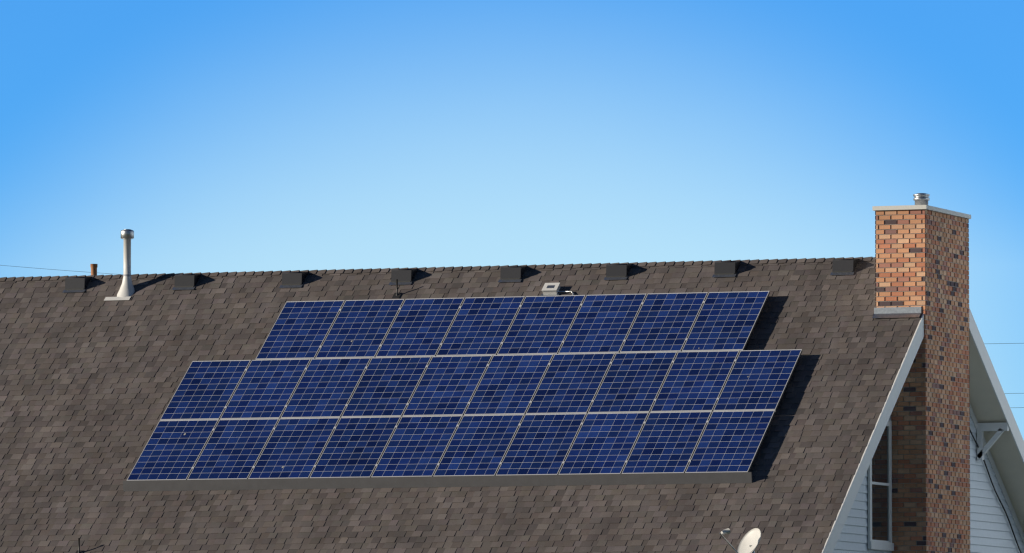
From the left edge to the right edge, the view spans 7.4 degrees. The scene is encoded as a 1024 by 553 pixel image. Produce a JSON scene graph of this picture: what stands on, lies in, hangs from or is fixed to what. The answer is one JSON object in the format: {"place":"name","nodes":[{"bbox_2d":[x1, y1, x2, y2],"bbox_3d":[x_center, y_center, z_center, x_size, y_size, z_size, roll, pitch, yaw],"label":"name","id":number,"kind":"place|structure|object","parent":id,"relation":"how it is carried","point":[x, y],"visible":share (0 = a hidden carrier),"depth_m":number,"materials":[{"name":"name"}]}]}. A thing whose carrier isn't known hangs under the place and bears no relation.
{"place":"outdoors","nodes":[
{"label":"outdoors","id":0,"kind":"place"},
{"bbox_2d":[0,0,1023,439],"label":"sky","id":1,"kind":"structure","parent":0,"point":[227,135],"materials":[{"name":"blue"}]},
{"bbox_2d":[2,265,1023,407],"bbox_3d":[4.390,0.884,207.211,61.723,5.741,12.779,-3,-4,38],"label":"overhead lines","id":2,"kind":"object","parent":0,"point":[994,343],"visible":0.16,"depth_m":200.72,"materials":[{"name":"black"}]},
{"label":"ground","id":3,"kind":"structure","parent":0,"visible":0},
{"bbox_2d":[872,193,970,552],"bbox_3d":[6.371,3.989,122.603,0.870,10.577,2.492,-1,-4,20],"label":"chimney","id":4,"kind":"object","parent":3,"relation":"on","point":[921,255],"visible":0.98,"depth_m":121.91,"materials":[{"name":"brick"}]},
{"bbox_2d":[833,416,1023,552],"bbox_3d":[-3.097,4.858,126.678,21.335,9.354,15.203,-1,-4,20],"label":"house","id":5,"kind":"structure","parent":3,"relation":"on","point":[867,527],"depth_m":125.64,"materials":[{"name":"white plastic"}]},
{"bbox_2d":[821,308,1023,552],"bbox_3d":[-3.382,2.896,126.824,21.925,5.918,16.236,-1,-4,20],"label":"roof","id":6,"kind":"structure","parent":5,"relation":"on","point":[988,402],"depth_m":125.31,"materials":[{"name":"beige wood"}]},
{"bbox_2d":[0,229,922,552],"bbox_3d":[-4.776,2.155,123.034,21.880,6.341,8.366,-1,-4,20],"label":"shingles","id":7,"kind":"object","parent":6,"relation":"on","point":[726,407],"visible":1,"depth_m":121.96,"materials":[{"name":"brown"}]},
{"bbox_2d":[0,257,875,281],"bbox_3d":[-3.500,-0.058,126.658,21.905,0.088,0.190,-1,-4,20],"label":"ridge caps","id":8,"kind":"object","parent":7,"relation":"on","point":[471,268],"visible":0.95,"depth_m":125.73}
]}

